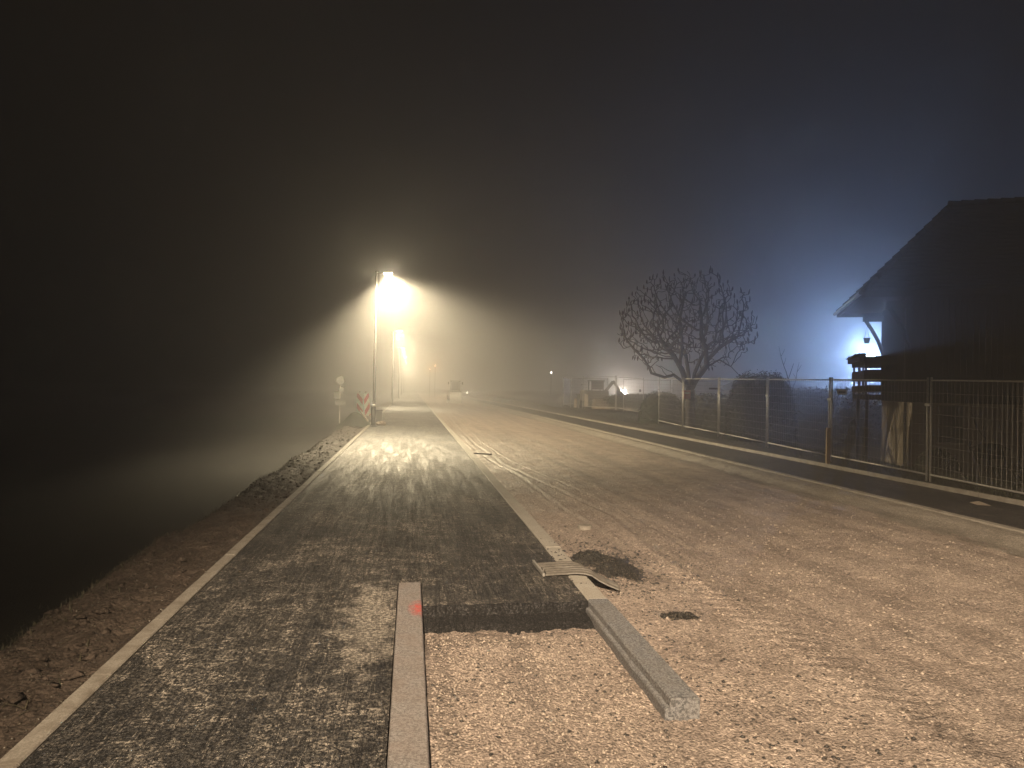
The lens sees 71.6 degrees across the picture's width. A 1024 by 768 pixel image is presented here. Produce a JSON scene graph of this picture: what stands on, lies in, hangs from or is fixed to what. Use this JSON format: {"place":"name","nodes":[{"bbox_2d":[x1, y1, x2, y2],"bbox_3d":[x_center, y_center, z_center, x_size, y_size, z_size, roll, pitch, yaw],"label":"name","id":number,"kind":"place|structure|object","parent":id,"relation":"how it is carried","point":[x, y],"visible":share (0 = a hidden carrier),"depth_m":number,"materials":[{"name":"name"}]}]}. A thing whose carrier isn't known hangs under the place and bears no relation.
{"place":"outdoors","nodes":[
{"label":"outdoors","id":0,"kind":"place"},
{"bbox_2d":[19,392,594,767],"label":"path","id":1,"kind":"structure","parent":0,"point":[290,666],"depth_m":5.53,"materials":[{"name":"grey asphalt"}]},
{"bbox_2d":[0,393,402,767],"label":"path edging","id":2,"kind":"object","parent":1,"relation":"on","point":[23,750],"visible":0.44,"depth_m":4.51,"materials":[{"name":"concrete"}]},
{"bbox_2d":[370,404,376,426],"bbox_3d":[-5.863,1.376,30.071,0.320,1.030,0.320,1,0,-8],"label":"bollard","id":3,"kind":"object","parent":1,"relation":"on","point":[373,415],"visible":0.92,"depth_m":29.98,"materials":[{"name":"white metal"}]},
{"bbox_2d":[376,409,382,420],"bbox_3d":[-6.484,1.521,34.427,0.440,0.560,0.640,1,0,-8],"label":"equipment box","id":4,"kind":"object","parent":1,"relation":"on","point":[379,414],"visible":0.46,"depth_m":34.14,"materials":[{"name":"black metal"}]},
{"bbox_2d":[372,271,392,404],"bbox_3d":[-5.871,-1.498,32.097,0.801,7.217,0.251,1,0,-8],"label":"street lamp","id":5,"kind":"object","parent":1,"relation":"on","point":[374,357],"visible":0.9,"depth_m":32.01,"materials":[{"name":"white metal"}]},
{"bbox_2d":[391,330,400,403],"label":"street lamp","id":6,"kind":"object","parent":1,"relation":"on","point":[392,367],"visible":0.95,"depth_m":66.05,"materials":[{"name":"white metal"}]},
{"bbox_2d":[242,435,550,584],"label":"path specks","id":7,"kind":"object","parent":1,"relation":"on","point":[395,507],"visible":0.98,"depth_m":8.24,"materials":[{"name":"gravel"}]},
{"bbox_2d":[398,348,403,397],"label":"street lamp","id":8,"kind":"object","parent":1,"relation":"on","point":[399,369],"visible":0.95,"depth_m":96.77,"materials":[{"name":"white metal"}]},
{"bbox_2d":[387,582,429,767],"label":"kerb stone","id":9,"kind":"object","parent":1,"relation":"on","point":[408,745],"visible":1,"depth_m":4.07,"materials":[{"name":"stone"}]},
{"bbox_2d":[376,422,385,425],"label":"paving slab","id":10,"kind":"structure","parent":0,"point":[381,424],"depth_m":30.83,"materials":[{"name":"grey concrete"}]},
{"bbox_2d":[0,381,1023,767],"bbox_3d":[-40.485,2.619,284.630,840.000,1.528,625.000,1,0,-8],"label":"ground","id":11,"kind":"structure","parent":0,"point":[96,479],"depth_m":20.26,"materials":[{"name":"brown soil"}]},
{"bbox_2d":[0,428,344,653],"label":"verge grass","id":12,"kind":"structure","parent":11,"relation":"on","point":[65,620],"depth_m":6.70,"materials":[{"name":"plant"}]},
{"bbox_2d":[0,402,390,758],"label":"soil verge","id":13,"kind":"structure","parent":11,"relation":"on","point":[60,659],"depth_m":5.68,"materials":[{"name":"brown soil"}]},
{"bbox_2d":[1,436,342,733],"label":"verge straw","id":14,"kind":"object","parent":13,"relation":"on","point":[105,627],"visible":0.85,"depth_m":4.88,"materials":[{"name":"beige plant"}]},
{"bbox_2d":[0,427,360,732],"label":"verge clods","id":15,"kind":"object","parent":13,"relation":"on","point":[13,698],"visible":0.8,"depth_m":5.22,"materials":[{"name":"soil"}]},
{"bbox_2d":[0,427,360,748],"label":"verge pebbles","id":16,"kind":"object","parent":13,"relation":"on","point":[51,696],"visible":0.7,"depth_m":5.43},
{"bbox_2d":[334,412,370,429],"bbox_3d":[-6.785,1.589,30.849,1.700,0.752,1.800,1,0,-8],"label":"covered mound","id":17,"kind":"object","parent":13,"relation":"on","point":[355,419],"visible":0.67,"depth_m":30.44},
{"bbox_2d":[356,393,368,421],"bbox_3d":[-6.786,1.032,31.658,0.800,1.420,0.360,0,0,-8],"label":"warning board","id":18,"kind":"object","parent":13,"relation":"on","point":[359,403],"visible":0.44,"depth_m":31.64,"materials":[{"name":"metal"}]},
{"bbox_2d":[363,391,377,422],"bbox_3d":[-6.581,1.042,32.264,0.800,1.420,0.360,-6,4,-34],"label":"warning board","id":19,"kind":"object","parent":13,"relation":"on","point":[366,400],"visible":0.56,"depth_m":32.26,"materials":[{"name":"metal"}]},
{"bbox_2d":[334,376,344,422],"bbox_3d":[-9.463,0.964,39.040,0.600,2.820,0.090,1,0,-8],"label":"road sign","id":20,"kind":"object","parent":11,"relation":"on","point":[340,381],"visible":0.93,"depth_m":39.01,"materials":[{"name":"metal"}]},
{"bbox_2d":[562,377,570,407],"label":"fence panel","id":21,"kind":"object","parent":11,"relation":"on","point":[565,380],"visible":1,"depth_m":49.25,"materials":[{"name":"metal"}]},
{"bbox_2d":[576,394,583,407],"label":"equipment box","id":22,"kind":"object","parent":11,"relation":"on","point":[578,397],"visible":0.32,"depth_m":48.35,"materials":[{"name":"black metal"}]},
{"bbox_2d":[563,378,607,405],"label":"fence panel","id":23,"kind":"object","parent":11,"relation":"on","point":[574,387],"visible":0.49,"depth_m":51.14,"materials":[{"name":"metal"}]},
{"bbox_2d":[584,394,587,406],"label":"wooden post","id":24,"kind":"object","parent":11,"relation":"on","point":[585,399],"visible":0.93,"depth_m":46.41,"materials":[{"name":"brown wood"}]},
{"bbox_2d":[581,376,615,409],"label":"fence panel","id":25,"kind":"object","parent":11,"relation":"on","point":[595,400],"visible":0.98,"depth_m":43.83,"materials":[{"name":"metal"}]},
{"bbox_2d":[578,380,622,407],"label":"excavator","id":26,"kind":"object","parent":11,"relation":"on","point":[597,390],"visible":0.52,"depth_m":47.09,"materials":[{"name":"metal"}]},
{"bbox_2d":[592,399,610,408],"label":"brick pallet","id":27,"kind":"object","parent":11,"relation":"on","point":[601,402],"visible":0.63,"depth_m":44.55,"materials":[{"name":"brick"}]},
{"bbox_2d":[615,376,643,411],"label":"fence panel","id":28,"kind":"object","parent":11,"relation":"on","point":[637,381],"visible":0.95,"depth_m":40.76,"materials":[{"name":"metal"}]},
{"bbox_2d":[588,393,681,410],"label":"bush","id":29,"kind":"object","parent":11,"relation":"on","point":[609,399],"visible":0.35,"depth_m":45.11,"materials":[{"name":"green plant"}]},
{"bbox_2d":[623,379,670,410],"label":"fence panel","id":30,"kind":"object","parent":11,"relation":"on","point":[634,403],"visible":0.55,"depth_m":44.19,"materials":[{"name":"metal"}]},
{"bbox_2d":[637,391,685,424],"bbox_3d":[6.779,1.089,32.192,2.214,1.532,2.535,1,0,-8],"label":"bush","id":31,"kind":"object","parent":11,"relation":"on","point":[648,410],"visible":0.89,"depth_m":31.40,"materials":[{"name":"green plant"}]},
{"bbox_2d":[658,377,682,429],"bbox_3d":[6.547,0.740,29.472,0.070,2.090,3.469,1,0,-4],"label":"fence panel","id":32,"kind":"object","parent":11,"relation":"on","point":[681,421],"visible":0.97,"depth_m":29.41,"materials":[{"name":"metal"}]},
{"bbox_2d":[617,265,757,429],"bbox_3d":[6.917,-1.375,28.293,5.552,6.597,5.003,1,0,-8],"label":"sumac tree","id":33,"kind":"object","parent":11,"relation":"on","point":[667,346],"visible":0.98,"depth_m":27.96,"materials":[{"name":"brown plant"}]},
{"bbox_2d":[673,380,717,397],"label":"fence panel","id":34,"kind":"object","parent":11,"relation":"on","point":[695,391],"visible":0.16,"depth_m":45.57,"materials":[{"name":"metal"}]},
{"bbox_2d":[682,377,718,436],"bbox_3d":[6.872,0.774,26.059,0.070,2.080,3.512,1,0,-7],"label":"fence panel","id":35,"kind":"object","parent":11,"relation":"on","point":[686,406],"visible":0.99,"depth_m":25.95,"materials":[{"name":"metal"}]},
{"bbox_2d":[684,390,690,398],"bbox_3d":[6.755,0.408,27.387,0.260,0.340,0.015,1,0,7],"label":"notice board","id":36,"kind":"object","parent":35,"relation":"attached to","point":[687,394],"visible":1,"depth_m":27.38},
{"bbox_2d":[678,392,730,432],"bbox_3d":[11.677,1.455,34.999,8.769,2.077,3.431,1,0,-8],"label":"conifer hedge","id":37,"kind":"object","parent":11,"relation":"on","point":[704,403],"visible":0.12,"depth_m":33.83,"materials":[{"name":"green plant"}]},
{"bbox_2d":[700,399,729,429],"bbox_3d":[9.202,1.316,31.100,1.913,1.343,1.897,1,0,-8],"label":"bush","id":38,"kind":"object","parent":11,"relation":"on","point":[707,417],"visible":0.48,"depth_m":30.61,"materials":[{"name":"green plant"}]},
{"bbox_2d":[717,377,767,446],"bbox_3d":[7.259,0.809,22.553,0.070,2.090,3.664,1,0,-6],"label":"fence panel","id":39,"kind":"object","parent":11,"relation":"on","point":[766,385],"visible":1,"depth_m":22.22,"materials":[{"name":"metal"}]},
{"bbox_2d":[462,395,1023,505],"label":"pavement edging","id":40,"kind":"object","parent":11,"relation":"on","point":[962,491],"visible":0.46,"depth_m":16.00,"materials":[{"name":"concrete"}]},
{"bbox_2d":[723,369,798,446],"bbox_3d":[8.252,0.803,23.603,2.448,2.675,2.324,1,0,-8],"label":"round shrub","id":41,"kind":"object","parent":11,"relation":"on","point":[741,389],"visible":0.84,"depth_m":22.86,"materials":[{"name":"green plant"}]},
{"bbox_2d":[779,349,800,410],"bbox_3d":[11.133,0.639,28.366,0.973,4.282,0.225,1,0,-8],"label":"young tree","id":42,"kind":"object","parent":11,"relation":"on","point":[789,376],"visible":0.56,"depth_m":28.36,"materials":[{"name":"brown plant"}]},
{"bbox_2d":[721,381,861,395],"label":"outbuilding","id":43,"kind":"structure","parent":11,"relation":"on","point":[813,384],"depth_m":49.90,"materials":[{"name":"paint"}]},
{"bbox_2d":[765,377,830,454],"bbox_3d":[7.577,0.843,19.013,0.070,2.080,3.569,1,0,-4],"label":"fence panel","id":44,"kind":"object","parent":11,"relation":"on","point":[768,430],"visible":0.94,"depth_m":18.89,"materials":[{"name":"metal"}]},
{"bbox_2d":[825,428,830,463],"bbox_3d":[7.483,1.511,16.817,0.090,0.940,0.060,1,0,-8],"label":"wooden post","id":45,"kind":"object","parent":11,"relation":"on","point":[828,441],"visible":0.8,"depth_m":16.79,"materials":[{"name":"brown wood"}]},
{"bbox_2d":[789,385,881,445],"bbox_3d":[14.957,1.435,33.953,7.624,2.802,3.229,1,0,-8],"label":"conifer hedge","id":46,"kind":"object","parent":11,"relation":"on","point":[817,401],"visible":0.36,"depth_m":32.65,"materials":[{"name":"green plant"}]},
{"bbox_2d":[830,383,842,451],"bbox_3d":[12.754,1.428,28.057,0.605,2.962,0.127,1,0,-8],"label":"young tree","id":47,"kind":"object","parent":11,"relation":"on","point":[834,422],"visible":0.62,"depth_m":28.05,"materials":[{"name":"brown plant"}]},
{"bbox_2d":[827,377,928,480],"bbox_3d":[7.926,0.873,15.603,0.070,2.080,3.411,1,0,-8],"label":"fence panel","id":48,"kind":"object","parent":11,"relation":"on","point":[919,423],"visible":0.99,"depth_m":15.22,"materials":[{"name":"metal"}]},
{"bbox_2d":[837,389,846,393],"bbox_3d":[7.886,0.183,16.968,0.220,0.130,0.015,1,0,7],"label":"name plate","id":49,"kind":"object","parent":48,"relation":"attached to","point":[839,391],"visible":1,"depth_m":16.96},
{"bbox_2d":[833,197,1023,479],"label":"house","id":50,"kind":"structure","parent":11,"relation":"on","point":[940,295],"depth_m":21.76,"materials":[{"name":"paint"}]},
{"bbox_2d":[846,353,865,363],"bbox_3d":[12.470,-0.920,25.750,0.376,0.300,3.021,1,0,18],"label":"flower box","id":51,"kind":"object","parent":50,"relation":"on","point":[855,358],"visible":1,"depth_m":25.08,"materials":[{"name":"brown wood"}]},
{"bbox_2d":[863,328,869,342],"bbox_3d":[13.215,-1.964,26.443,0.260,0.900,0.254,1,0,-8],"label":"hanging pot","id":52,"kind":"object","parent":50,"relation":"hanging from","point":[866,340],"visible":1,"depth_m":26.37,"materials":[{"name":"ceramic"}]},
{"bbox_2d":[914,448,961,476],"bbox_3d":[10.501,2.033,17.549,1.184,0.906,1.064,1,0,-8],"label":"bush","id":53,"kind":"object","parent":11,"relation":"on","point":[937,463],"visible":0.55,"depth_m":17.26,"materials":[{"name":"green plant"}]},
{"bbox_2d":[925,377,1023,494],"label":"fence panel","id":54,"kind":"object","parent":11,"relation":"on","point":[930,441],"visible":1,"depth_m":12.84,"materials":[{"name":"metal"}]},
{"bbox_2d":[970,443,1010,471],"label":"bird house","id":55,"kind":"structure","parent":11,"relation":"on","point":[988,449],"depth_m":16.61,"materials":[{"name":"wood"}]},
{"bbox_2d":[978,464,1023,486],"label":"bush","id":56,"kind":"object","parent":11,"relation":"on","point":[1013,474],"visible":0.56,"depth_m":16.44,"materials":[{"name":"green plant"}]},
{"bbox_2d":[0,0,1023,393],"label":"sky","id":57,"kind":"structure","parent":0,"point":[193,192],"materials":[{"name":"black"}]},
{"bbox_2d":[417,392,1023,767],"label":"road","id":58,"kind":"structure","parent":0,"point":[529,455],"depth_m":5.47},
{"bbox_2d":[447,381,462,402],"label":"construction vehicle","id":59,"kind":"object","parent":58,"relation":"on","point":[454,395],"visible":0.99,"depth_m":77.76,"materials":[{"name":"metal"}]},
{"bbox_2d":[418,394,605,599],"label":"road kerb","id":60,"kind":"structure","parent":58,"relation":"on","point":[587,589],"depth_m":8.91,"materials":[{"name":"concrete"}]},
{"bbox_2d":[429,626,687,767],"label":"bedding crumbs","id":61,"kind":"object","parent":58,"relation":"on","point":[568,732],"visible":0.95,"depth_m":4.23,"materials":[{"name":"brown gravel"}]},
{"bbox_2d":[426,633,697,767],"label":"bedding stones","id":62,"kind":"object","parent":58,"relation":"on","point":[438,752],"visible":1,"depth_m":4.15,"materials":[{"name":"beige gravel"}]},
{"bbox_2d":[532,560,619,590],"bbox_3d":[0.597,1.830,6.797,0.832,0.167,0.515,1,0,4],"label":"grooved strip","id":63,"kind":"object","parent":58,"relation":"on","point":[561,568],"visible":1,"depth_m":6.71,"materials":[{"name":"metal"}]},
{"bbox_2d":[578,524,591,529],"bbox_3d":[0.973,1.911,9.477,0.190,0.062,0.190,1,0,-8],"label":"round cover","id":64,"kind":"object","parent":58,"relation":"on","point":[584,526],"visible":1,"depth_m":9.41,"materials":[{"name":"metal"}]},
{"bbox_2d":[572,550,647,581],"bbox_3d":[1.037,1.917,7.539,0.678,0.107,1.409,1,0,-31],"label":"tarmac heap","id":65,"kind":"object","parent":58,"relation":"on","point":[608,566],"visible":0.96,"depth_m":7.45,"materials":[{"name":"black asphalt"}]},
{"bbox_2d":[496,526,739,642],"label":"heap crumbs","id":66,"kind":"object","parent":58,"relation":"on","point":[616,556],"visible":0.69,"depth_m":7.36,"materials":[{"name":"black asphalt"}]},
{"bbox_2d":[586,598,699,720],"bbox_3d":[0.832,1.917,4.970,0.210,0.264,1.895,1,0,-8],"label":"kerb stone","id":67,"kind":"object","parent":58,"relation":"on","point":[671,695],"visible":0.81,"depth_m":4.56,"materials":[{"name":"grey stone"}]},
{"bbox_2d":[660,611,699,620],"bbox_3d":[1.377,1.928,5.859,0.376,0.088,0.215,1,0,-8],"label":"tarmac heap","id":68,"kind":"object","parent":58,"relation":"on","point":[676,615],"visible":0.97,"depth_m":5.84,"materials":[{"name":"black asphalt"}]},
{"bbox_2d":[439,393,1023,556],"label":"kerb haunch","id":69,"kind":"object","parent":58,"relation":"on","point":[996,538],"visible":0.94,"depth_m":12.25,"materials":[{"name":"concrete"}]},
{"bbox_2d":[509,481,1023,767],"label":"gravel stones","id":70,"kind":"object","parent":58,"relation":"on","point":[855,733],"visible":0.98,"depth_m":5.61,"materials":[{"name":"beige gravel"}]},
{"bbox_2d":[550,531,1000,767],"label":"road crumbs","id":71,"kind":"object","parent":58,"relation":"on","point":[817,732],"visible":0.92,"depth_m":4.30,"materials":[{"name":"brown gravel"}]},
{"bbox_2d":[444,393,1023,532],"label":"pavement kerb","id":72,"kind":"structure","parent":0,"point":[908,503],"depth_m":13.05,"materials":[{"name":"concrete"}]},
{"bbox_2d":[445,393,1023,528],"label":"pavement","id":73,"kind":"structure","parent":0,"point":[1004,513],"depth_m":14.55,"materials":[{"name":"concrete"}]},
{"bbox_2d":[970,501,990,505],"bbox_3d":[7.529,1.921,11.430,0.172,0.030,0.303,1,0,0],"label":"scrap of paper","id":74,"kind":"object","parent":73,"relation":"on","point":[979,503],"visible":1,"depth_m":11.43,"materials":[{"name":"white paper"}]},
{"bbox_2d":[588,412,1023,500],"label":"garden grass","id":75,"kind":"structure","parent":0,"point":[918,469],"depth_m":16.74,"materials":[{"name":"green plant"}]}
]}

